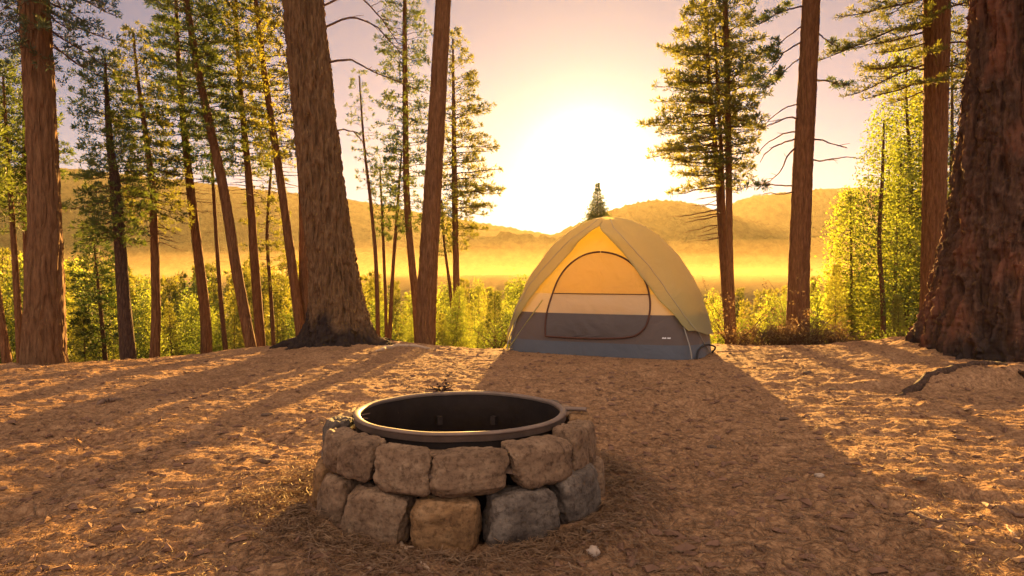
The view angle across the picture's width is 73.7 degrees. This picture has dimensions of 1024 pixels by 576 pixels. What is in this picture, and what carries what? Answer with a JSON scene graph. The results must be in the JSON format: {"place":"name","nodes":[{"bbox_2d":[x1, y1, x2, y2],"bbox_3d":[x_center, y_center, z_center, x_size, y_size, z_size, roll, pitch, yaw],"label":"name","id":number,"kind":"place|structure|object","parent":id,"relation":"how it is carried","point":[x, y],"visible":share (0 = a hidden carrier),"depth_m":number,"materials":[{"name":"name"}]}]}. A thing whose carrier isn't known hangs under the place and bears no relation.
{"place":"outdoors","nodes":[
{"label":"outdoors","id":0,"kind":"place"},
{"bbox_2d":[0,168,553,261],"bbox_3d":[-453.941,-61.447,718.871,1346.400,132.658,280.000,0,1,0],"label":"hills","id":1,"kind":"structure","parent":0,"point":[360,218],"depth_m":650.67,"materials":[{"name":"yellow plant"}]},
{"bbox_2d":[0,231,913,307],"bbox_3d":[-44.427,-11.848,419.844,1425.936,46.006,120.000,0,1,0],"label":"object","id":2,"kind":"structure","parent":0,"point":[494,261],"depth_m":394.30,"materials":[{"name":"yellow plant"}]},
{"bbox_2d":[0,0,968,234],"label":"sky","id":3,"kind":"structure","parent":0,"point":[569,82],"materials":[{"name":"white"}]},
{"bbox_2d":[0,307,1023,575],"bbox_3d":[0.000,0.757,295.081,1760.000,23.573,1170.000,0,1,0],"label":"ground","id":4,"kind":"structure","parent":0,"point":[578,395],"depth_m":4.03,"materials":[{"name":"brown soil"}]},
{"bbox_2d":[0,246,14,328],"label":"young tree","id":5,"kind":"object","parent":4,"relation":"on","point":[6,251],"visible":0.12,"depth_m":25.29,"materials":[{"name":"green plant"}]},
{"bbox_2d":[0,108,19,363],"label":"pine tree","id":6,"kind":"object","parent":4,"relation":"on","point":[6,354],"visible":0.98,"depth_m":9.00,"materials":[{"name":"green plant"}]},
{"bbox_2d":[0,253,23,363],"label":"young tree","id":7,"kind":"object","parent":4,"relation":"on","point":[11,309],"visible":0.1,"depth_m":17.50,"materials":[{"name":"green plant"}]},
{"bbox_2d":[0,62,26,362],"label":"pine tree","id":8,"kind":"object","parent":4,"relation":"on","point":[10,200],"visible":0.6,"depth_m":9.56,"materials":[{"name":"green plant"}]},
{"bbox_2d":[0,42,75,276],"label":"pine tree","id":9,"kind":"object","parent":4,"relation":"on","point":[63,151],"visible":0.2,"depth_m":10.12,"materials":[{"name":"green plant"}]},
{"bbox_2d":[0,0,123,364],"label":"pine tree","id":10,"kind":"object","parent":4,"relation":"on","point":[44,339],"visible":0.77,"depth_m":7.75,"materials":[{"name":"brown plant"}]},
{"bbox_2d":[64,268,88,361],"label":"young tree","id":11,"kind":"object","parent":4,"relation":"on","point":[69,332],"visible":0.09,"depth_m":14.97,"materials":[{"name":"green plant"}]},
{"bbox_2d":[64,256,107,360],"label":"young tree","id":12,"kind":"object","parent":4,"relation":"on","point":[76,269],"visible":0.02,"depth_m":19.19,"materials":[{"name":"green plant"}]},
{"bbox_2d":[68,310,104,361],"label":"young tree","id":13,"kind":"object","parent":4,"relation":"on","point":[85,318],"visible":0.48,"depth_m":10.72,"materials":[{"name":"green plant"}]},
{"bbox_2d":[71,277,111,359],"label":"young tree","id":14,"kind":"object","parent":4,"relation":"on","point":[90,309],"visible":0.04,"depth_m":17.35,"materials":[{"name":"green plant"}]},
{"bbox_2d":[65,223,133,360],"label":"young tree","id":15,"kind":"object","parent":4,"relation":"on","point":[105,337],"visible":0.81,"depth_m":10.89,"materials":[{"name":"green plant"}]},
{"bbox_2d":[74,279,139,361],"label":"young tree","id":16,"kind":"object","parent":4,"relation":"on","point":[109,352],"visible":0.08,"depth_m":13.22,"materials":[{"name":"green plant"}]},
{"bbox_2d":[62,45,158,359],"bbox_3d":[-5.497,-0.981,9.390,1.229,4.690,1.264,0,1,0],"label":"pine tree","id":17,"kind":"object","parent":4,"relation":"on","point":[116,189],"visible":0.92,"depth_m":9.32,"materials":[{"name":"green plant"}]},
{"bbox_2d":[111,273,148,355],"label":"young tree","id":18,"kind":"object","parent":4,"relation":"on","point":[131,291],"visible":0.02,"depth_m":18.52,"materials":[{"name":"green plant"}]},
{"bbox_2d":[118,285,170,358],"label":"young tree","id":19,"kind":"object","parent":4,"relation":"on","point":[141,333],"visible":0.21,"depth_m":14.80,"materials":[{"name":"green plant"}]},
{"bbox_2d":[116,274,172,357],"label":"young tree","id":20,"kind":"object","parent":4,"relation":"on","point":[143,284],"visible":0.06,"depth_m":19.35,"materials":[{"name":"green plant"}]},
{"bbox_2d":[96,20,194,357],"bbox_3d":[-5.508,-1.167,10.409,1.365,5.744,1.202,0,1,0],"label":"pine tree","id":21,"kind":"object","parent":4,"relation":"on","point":[155,328],"visible":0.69,"depth_m":10.34,"materials":[{"name":"green plant"}]},
{"bbox_2d":[160,301,185,356],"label":"young tree","id":22,"kind":"object","parent":4,"relation":"on","point":[169,331],"visible":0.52,"depth_m":10.70,"materials":[{"name":"green plant"}]},
{"bbox_2d":[160,276,186,354],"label":"young tree","id":23,"kind":"object","parent":4,"relation":"on","point":[170,287],"visible":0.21,"depth_m":17.19,"materials":[{"name":"green plant"}]},
{"bbox_2d":[133,0,226,353],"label":"pine tree","id":24,"kind":"object","parent":4,"relation":"on","point":[185,144],"visible":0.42,"depth_m":10.92,"materials":[{"name":"green plant"}]},
{"bbox_2d":[170,271,189,345],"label":"young tree","id":25,"kind":"object","parent":4,"relation":"on","point":[180,276],"visible":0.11,"depth_m":22.86,"materials":[{"name":"green plant"}]},
{"bbox_2d":[164,294,199,355],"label":"young tree","id":26,"kind":"object","parent":4,"relation":"on","point":[186,315],"visible":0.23,"depth_m":12.78,"materials":[{"name":"green plant"}]},
{"bbox_2d":[144,277,235,356],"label":"young tree","id":27,"kind":"object","parent":4,"relation":"on","point":[195,292],"visible":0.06,"depth_m":18.25,"materials":[{"name":"green plant"}]},
{"bbox_2d":[145,0,256,347],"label":"pine tree","id":28,"kind":"object","parent":4,"relation":"on","point":[198,68],"visible":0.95,"depth_m":10.00,"materials":[{"name":"green plant"}]},
{"bbox_2d":[176,306,232,354],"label":"young tree","id":29,"kind":"object","parent":4,"relation":"on","point":[214,342],"visible":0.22,"depth_m":11.69,"materials":[{"name":"green plant"}]},
{"bbox_2d":[195,112,227,349],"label":"pine tree","id":30,"kind":"object","parent":4,"relation":"on","point":[222,314],"visible":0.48,"depth_m":11.57,"materials":[{"name":"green plant"}]},
{"bbox_2d":[205,260,228,348],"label":"young tree","id":31,"kind":"object","parent":4,"relation":"on","point":[209,267],"visible":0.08,"depth_m":24.31,"materials":[{"name":"green plant"}]},
{"bbox_2d":[207,281,227,347],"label":"young tree","id":32,"kind":"object","parent":4,"relation":"on","point":[215,295],"visible":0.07,"depth_m":20.46,"materials":[{"name":"green plant"}]},
{"bbox_2d":[220,269,235,330],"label":"young tree","id":33,"kind":"object","parent":4,"relation":"on","point":[227,287],"visible":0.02,"depth_m":36.69,"materials":[{"name":"green plant"}]},
{"bbox_2d":[226,292,243,348],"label":"young tree","id":34,"kind":"object","parent":4,"relation":"on","point":[232,305],"visible":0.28,"depth_m":14.23,"materials":[{"name":"green plant"}]},
{"bbox_2d":[224,266,254,348],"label":"young tree","id":35,"kind":"object","parent":4,"relation":"on","point":[247,287],"visible":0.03,"depth_m":20.62,"materials":[{"name":"green plant"}]},
{"bbox_2d":[195,0,288,346],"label":"pine tree","id":36,"kind":"object","parent":4,"relation":"on","point":[259,327],"visible":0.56,"depth_m":10.62,"materials":[{"name":"green plant"}]},
{"bbox_2d":[217,0,303,335],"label":"pine tree","id":37,"kind":"object","parent":4,"relation":"on","point":[276,155],"visible":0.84,"depth_m":10.29,"materials":[{"name":"green plant"}]},
{"bbox_2d":[239,267,281,344],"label":"young tree","id":38,"kind":"object","parent":4,"relation":"on","point":[263,291],"visible":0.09,"depth_m":20.67,"materials":[{"name":"green plant"}]},
{"bbox_2d":[237,144,291,345],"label":"pine tree","id":39,"kind":"object","parent":4,"relation":"on","point":[268,269],"visible":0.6,"depth_m":11.97,"materials":[{"name":"green plant"}]},
{"bbox_2d":[265,293,289,345],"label":"young tree","id":40,"kind":"object","parent":4,"relation":"on","point":[276,312],"visible":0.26,"depth_m":13.18,"materials":[{"name":"green plant"}]},
{"bbox_2d":[265,270,292,345],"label":"young tree","id":41,"kind":"object","parent":4,"relation":"on","point":[286,302],"visible":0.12,"depth_m":18.36,"materials":[{"name":"green plant"}]},
{"bbox_2d":[266,299,295,345],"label":"young tree","id":42,"kind":"object","parent":4,"relation":"on","point":[288,322],"visible":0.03,"depth_m":14.74,"materials":[{"name":"green plant"}]},
{"bbox_2d":[290,92,308,322],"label":"pine tree","id":43,"kind":"object","parent":4,"relation":"on","point":[303,275],"visible":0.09,"depth_m":10.46,"materials":[{"name":"red plant"}]},
{"bbox_2d":[269,0,427,349],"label":"pine tree","id":44,"kind":"object","parent":4,"relation":"on","point":[337,313],"visible":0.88,"depth_m":8.92,"materials":[{"name":"brown plant"}]},
{"bbox_2d":[308,500,407,575],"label":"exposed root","id":45,"kind":"object","parent":4,"relation":"on","point":[371,569],"visible":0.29,"depth_m":2.26,"materials":[{"name":"brown wood"}]},
{"bbox_2d":[344,68,381,335],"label":"pine tree","id":46,"kind":"object","parent":4,"relation":"on","point":[376,276],"visible":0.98,"depth_m":11.16,"materials":[{"name":"green plant"}]},
{"bbox_2d":[366,270,388,335],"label":"young tree","id":47,"kind":"object","parent":4,"relation":"on","point":[370,294],"visible":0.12,"depth_m":17.64,"materials":[{"name":"green plant"}]},
{"bbox_2d":[366,155,395,337],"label":"pine tree","id":48,"kind":"object","parent":4,"relation":"on","point":[383,225],"visible":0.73,"depth_m":11.77,"materials":[{"name":"green plant"}]},
{"bbox_2d":[367,299,398,340],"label":"young tree","id":49,"kind":"object","parent":4,"relation":"on","point":[372,314],"visible":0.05,"depth_m":15.15,"materials":[{"name":"green plant"}]},
{"bbox_2d":[388,280,404,340],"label":"young tree","id":50,"kind":"object","parent":4,"relation":"on","point":[395,295],"visible":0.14,"depth_m":23.77,"materials":[{"name":"green plant"}]},
{"bbox_2d":[382,140,414,338],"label":"pine tree","id":51,"kind":"object","parent":4,"relation":"on","point":[390,315],"visible":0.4,"depth_m":11.57,"materials":[{"name":"green plant"}]},
{"bbox_2d":[370,0,433,332],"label":"pine tree","id":52,"kind":"object","parent":4,"relation":"on","point":[407,181],"visible":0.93,"depth_m":11.10,"materials":[{"name":"green plant"}]},
{"bbox_2d":[375,344,431,351],"bbox_3d":[-1.430,0.750,8.555,0.876,0.088,0.399,-1,2,-41],"label":"fallen stick","id":53,"kind":"object","parent":4,"relation":"on","point":[384,347],"visible":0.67,"depth_m":8.69,"materials":[{"name":"brown wood"}]},
{"bbox_2d":[400,315,413,342],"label":"young tree","id":54,"kind":"object","parent":4,"relation":"on","point":[410,337],"visible":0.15,"depth_m":12.55,"materials":[{"name":"green plant"}]},
{"bbox_2d":[392,292,443,344],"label":"young tree","id":55,"kind":"object","parent":4,"relation":"on","point":[406,310],"visible":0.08,"depth_m":14.90,"materials":[{"name":"green plant"}]},
{"bbox_2d":[414,0,450,344],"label":"pine tree","id":56,"kind":"object","parent":4,"relation":"on","point":[425,321],"visible":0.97,"depth_m":9.57,"materials":[{"name":"red plant"}]},
{"bbox_2d":[436,313,448,344],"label":"young tree","id":57,"kind":"object","parent":4,"relation":"on","point":[441,316],"visible":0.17,"depth_m":13.71,"materials":[{"name":"green plant"}]},
{"bbox_2d":[438,192,453,334],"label":"pine tree","id":58,"kind":"object","parent":4,"relation":"on","point":[444,245],"visible":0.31,"depth_m":12.38,"materials":[{"name":"green plant"}]},
{"bbox_2d":[436,274,473,347],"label":"young tree","id":59,"kind":"object","parent":4,"relation":"on","point":[444,302],"visible":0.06,"depth_m":18.74,"materials":[{"name":"green plant"}]},
{"bbox_2d":[436,286,474,346],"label":"young tree","id":60,"kind":"object","parent":4,"relation":"on","point":[454,340],"visible":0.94,"depth_m":10.74,"materials":[{"name":"green plant"}]},
{"bbox_2d":[311,391,604,555],"bbox_3d":[-0.217,0.709,2.910,1.215,0.397,1.222,0,1,0],"label":"fire pit","id":61,"kind":"object","parent":4,"relation":"on","point":[505,467],"visible":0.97,"depth_m":2.45,"materials":[{"name":"stone"}]},
{"bbox_2d":[426,27,506,345],"bbox_3d":[-0.802,-1.456,11.999,1.436,6.256,1.448,0,1,0],"label":"pine tree","id":62,"kind":"object","parent":4,"relation":"on","point":[456,183],"visible":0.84,"depth_m":11.90,"materials":[{"name":"green plant"}]},
{"bbox_2d":[460,304,475,347],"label":"young tree","id":63,"kind":"object","parent":4,"relation":"on","point":[467,306],"visible":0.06,"depth_m":16.74,"materials":[{"name":"green plant"}]},
{"bbox_2d":[460,277,478,346],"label":"young tree","id":64,"kind":"object","parent":4,"relation":"on","point":[465,281],"visible":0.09,"depth_m":23.48,"materials":[{"name":"green plant"}]},
{"bbox_2d":[468,316,487,348],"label":"young tree","id":65,"kind":"object","parent":4,"relation":"on","point":[477,342],"visible":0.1,"depth_m":15.98,"materials":[{"name":"green plant"}]},
{"bbox_2d":[468,277,498,348],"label":"young tree","id":66,"kind":"object","parent":4,"relation":"on","point":[479,291],"visible":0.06,"depth_m":24.74,"materials":[{"name":"green plant"}]},
{"bbox_2d":[463,310,509,348],"bbox_3d":[-0.223,0.646,10.016,0.996,0.653,0.592,0,1,0],"label":"grassy weed","id":67,"kind":"object","parent":4,"relation":"on","point":[495,345],"visible":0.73,"depth_m":10.00,"materials":[{"name":"green plant"}]},
{"bbox_2d":[476,286,496,342],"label":"young tree","id":68,"kind":"object","parent":4,"relation":"on","point":[487,290],"visible":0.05,"depth_m":30.92,"materials":[{"name":"green plant"}]},
{"bbox_2d":[482,290,503,348],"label":"young tree","id":69,"kind":"object","parent":4,"relation":"on","point":[491,307],"visible":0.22,"depth_m":16.95,"materials":[{"name":"green plant"}]},
{"bbox_2d":[484,269,528,345],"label":"young tree","id":70,"kind":"object","parent":4,"relation":"on","point":[517,291],"visible":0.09,"depth_m":16.44,"materials":[{"name":"green plant"}]},
{"bbox_2d":[501,280,517,319],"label":"young tree","id":71,"kind":"object","parent":4,"relation":"on","point":[507,295],"visible":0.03,"depth_m":26.28,"materials":[{"name":"green plant"}]},
{"bbox_2d":[580,183,612,222],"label":"pine tree","id":72,"kind":"object","parent":4,"relation":"on","point":[593,213],"visible":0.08,"depth_m":61.61,"materials":[{"name":"green plant"}]},
{"bbox_2d":[503,217,715,359],"bbox_3d":[1.189,-0.019,8.526,2.647,1.727,1.462,1,1,24],"label":"camping tent","id":73,"kind":"object","parent":4,"relation":"on","point":[617,287],"visible":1,"depth_m":7.93,"materials":[{"name":"fabric"}]},
{"bbox_2d":[544,251,650,338],"bbox_3d":[1.006,0.078,7.961,1.265,1.027,0.279,1,1,24],"label":"door","id":74,"kind":"structure","parent":73,"relation":"in","point":[597,295],"depth_m":7.92,"materials":[{"name":"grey fabric"}]},
{"bbox_2d":[635,0,750,343],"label":"pine tree","id":75,"kind":"object","parent":4,"relation":"on","point":[679,157],"visible":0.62,"depth_m":12.47,"materials":[{"name":"green plant"}]},
{"bbox_2d":[704,288,724,343],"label":"young tree","id":76,"kind":"object","parent":4,"relation":"on","point":[716,298],"visible":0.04,"depth_m":27.16,"materials":[{"name":"green plant"}]},
{"bbox_2d":[651,0,780,342],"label":"pine tree","id":77,"kind":"object","parent":4,"relation":"on","point":[751,124],"visible":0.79,"depth_m":12.15,"materials":[{"name":"green plant"}]},
{"bbox_2d":[692,10,740,343],"bbox_3d":[3.741,-1.684,12.559,0.963,6.768,0.979,0,1,0],"label":"pine tree","id":78,"kind":"object","parent":4,"relation":"on","point":[723,216],"visible":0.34,"depth_m":12.53,"materials":[{"name":"green plant"}]},
{"bbox_2d":[709,296,724,343],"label":"young tree","id":79,"kind":"object","parent":4,"relation":"on","point":[719,339],"visible":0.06,"depth_m":17.18,"materials":[{"name":"green plant"}]},
{"bbox_2d":[735,287,745,328],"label":"young tree","id":80,"kind":"object","parent":4,"relation":"on","point":[741,296],"visible":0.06,"depth_m":30.60,"materials":[{"name":"green plant"}]},
{"bbox_2d":[737,298,753,331],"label":"young tree","id":81,"kind":"object","parent":4,"relation":"on","point":[748,314],"visible":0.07,"depth_m":26.39,"materials":[{"name":"green plant"}]},
{"bbox_2d":[702,278,798,344],"bbox_3d":[3.180,0.344,9.771,1.643,1.075,1.288,-1,2,-43],"label":"leafy plant","id":82,"kind":"object","parent":4,"relation":"on","point":[728,335],"visible":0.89,"depth_m":9.74,"materials":[{"name":"green plant"}]},
{"bbox_2d":[750,288,766,330],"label":"young tree","id":83,"kind":"object","parent":4,"relation":"on","point":[759,298],"visible":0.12,"depth_m":31.18,"materials":[{"name":"green plant"}]},
{"bbox_2d":[750,293,785,343],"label":"young tree","id":84,"kind":"object","parent":4,"relation":"on","point":[763,311],"visible":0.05,"depth_m":18.56,"materials":[{"name":"green plant"}]},
{"bbox_2d":[766,291,786,343],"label":"young tree","id":85,"kind":"object","parent":4,"relation":"on","point":[785,298],"visible":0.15,"depth_m":11.22,"materials":[{"name":"green plant"}]},
{"bbox_2d":[716,317,873,345],"bbox_3d":[4.101,0.664,9.930,2.126,0.582,1.161,0,1,0],"label":"dry shrub","id":86,"kind":"object","parent":4,"relation":"on","point":[779,336],"visible":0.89,"depth_m":9.72,"materials":[{"name":"brown plant"}]},
{"bbox_2d":[732,0,864,343],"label":"pine tree","id":87,"kind":"object","parent":4,"relation":"on","point":[804,139],"visible":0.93,"depth_m":10.56,"materials":[{"name":"red plant"}]},
{"bbox_2d":[749,269,862,344],"bbox_3d":[4.201,0.307,9.734,1.445,1.173,1.014,1,1,28],"label":"leafy plant","id":88,"kind":"object","parent":4,"relation":"on","point":[801,322],"visible":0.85,"depth_m":9.67,"materials":[{"name":"green plant"}]},
{"bbox_2d":[810,274,821,318],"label":"young tree","id":89,"kind":"object","parent":4,"relation":"on","point":[814,285],"visible":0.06,"depth_m":27.52,"materials":[{"name":"green plant"}]},
{"bbox_2d":[810,287,829,341],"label":"young tree","id":90,"kind":"object","parent":4,"relation":"on","point":[816,302],"visible":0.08,"depth_m":14.46,"materials":[{"name":"green plant"}]},
{"bbox_2d":[816,263,854,339],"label":"young tree","id":91,"kind":"object","parent":4,"relation":"on","point":[830,295],"visible":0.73,"depth_m":10.61,"materials":[{"name":"green plant"}]},
{"bbox_2d":[836,294,857,340],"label":"young tree","id":92,"kind":"object","parent":4,"relation":"on","point":[851,311],"visible":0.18,"depth_m":13.00,"materials":[{"name":"green plant"}]},
{"bbox_2d":[810,183,891,340],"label":"young tree","id":93,"kind":"object","parent":4,"relation":"on","point":[837,243],"visible":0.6,"depth_m":13.09,"materials":[{"name":"green plant"}]},
{"bbox_2d":[860,289,888,339],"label":"young tree","id":94,"kind":"object","parent":4,"relation":"on","point":[878,324],"visible":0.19,"depth_m":13.05,"materials":[{"name":"green plant"}]},
{"bbox_2d":[841,108,913,338],"bbox_3d":[6.543,-0.725,12.089,1.177,4.976,1.192,0,1,0],"label":"young tree","id":95,"kind":"object","parent":4,"relation":"on","point":[883,301],"visible":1,"depth_m":12.14,"materials":[{"name":"green plant"}]},
{"bbox_2d":[860,140,920,339],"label":"young tree","id":96,"kind":"object","parent":4,"relation":"on","point":[908,190],"visible":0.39,"depth_m":12.87,"materials":[{"name":"green plant"}]},
{"bbox_2d":[818,0,968,309],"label":"pine tree","id":97,"kind":"object","parent":4,"relation":"on","point":[934,16],"visible":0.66,"depth_m":10.45,"materials":[{"name":"green plant"}]},
{"bbox_2d":[888,294,907,337],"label":"young tree","id":98,"kind":"object","parent":4,"relation":"on","point":[898,308],"visible":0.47,"depth_m":11.64,"materials":[{"name":"green plant"}]},
{"bbox_2d":[853,40,955,335],"bbox_3d":[7.814,-1.318,13.479,2.029,7.196,1.919,0,1,0],"label":"young tree","id":99,"kind":"object","parent":4,"relation":"on","point":[905,107],"visible":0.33,"depth_m":13.36,"materials":[{"name":"green plant"}]},
{"bbox_2d":[876,79,955,324],"bbox_3d":[8.672,-0.855,14.530,2.166,7.126,2.007,0,1,0],"label":"young tree","id":100,"kind":"object","parent":4,"relation":"on","point":[904,135],"visible":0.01,"depth_m":14.42,"materials":[{"name":"green plant"}]},
{"bbox_2d":[904,510,955,523],"bbox_3d":[1.600,0.884,2.621,0.188,0.039,0.104,1,2,38],"label":"half buried stick","id":101,"kind":"object","parent":4,"relation":"on","point":[922,516],"visible":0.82,"depth_m":2.58,"materials":[{"name":"wood"}]},
{"bbox_2d":[913,11,966,321],"bbox_3d":[8.801,-1.520,13.752,1.529,8.065,1.551,-1,1,-27],"label":"young tree","id":102,"kind":"object","parent":4,"relation":"on","point":[952,134],"visible":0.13,"depth_m":13.57,"materials":[{"name":"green plant"}]},
{"bbox_2d":[895,360,1023,395],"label":"exposed root","id":103,"kind":"object","parent":4,"relation":"on","point":[919,384],"visible":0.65,"depth_m":5.71,"materials":[{"name":"brown plant"}]},
{"bbox_2d":[905,0,1023,362],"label":"pine tree","id":104,"kind":"object","parent":4,"relation":"on","point":[973,306],"visible":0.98,"depth_m":7.08,"materials":[{"name":"red plant"}]},
{"bbox_2d":[980,502,1023,517],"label":"half buried stick","id":105,"kind":"object","parent":4,"relation":"on","point":[1012,512],"visible":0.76,"depth_m":2.72,"materials":[{"name":"wood"}]},
{"bbox_2d":[549,199,900,241],"bbox_3d":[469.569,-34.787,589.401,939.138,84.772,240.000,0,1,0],"label":"hills","id":106,"kind":"structure","parent":0,"point":[665,219],"depth_m":556.50,"materials":[{"name":"yellow plant"}]},
{"bbox_2d":[716,187,917,231],"bbox_3d":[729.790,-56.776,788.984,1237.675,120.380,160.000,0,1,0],"label":"hills","id":107,"kind":"structure","parent":0,"point":[773,209],"depth_m":765.64,"materials":[{"name":"yellow plant"}]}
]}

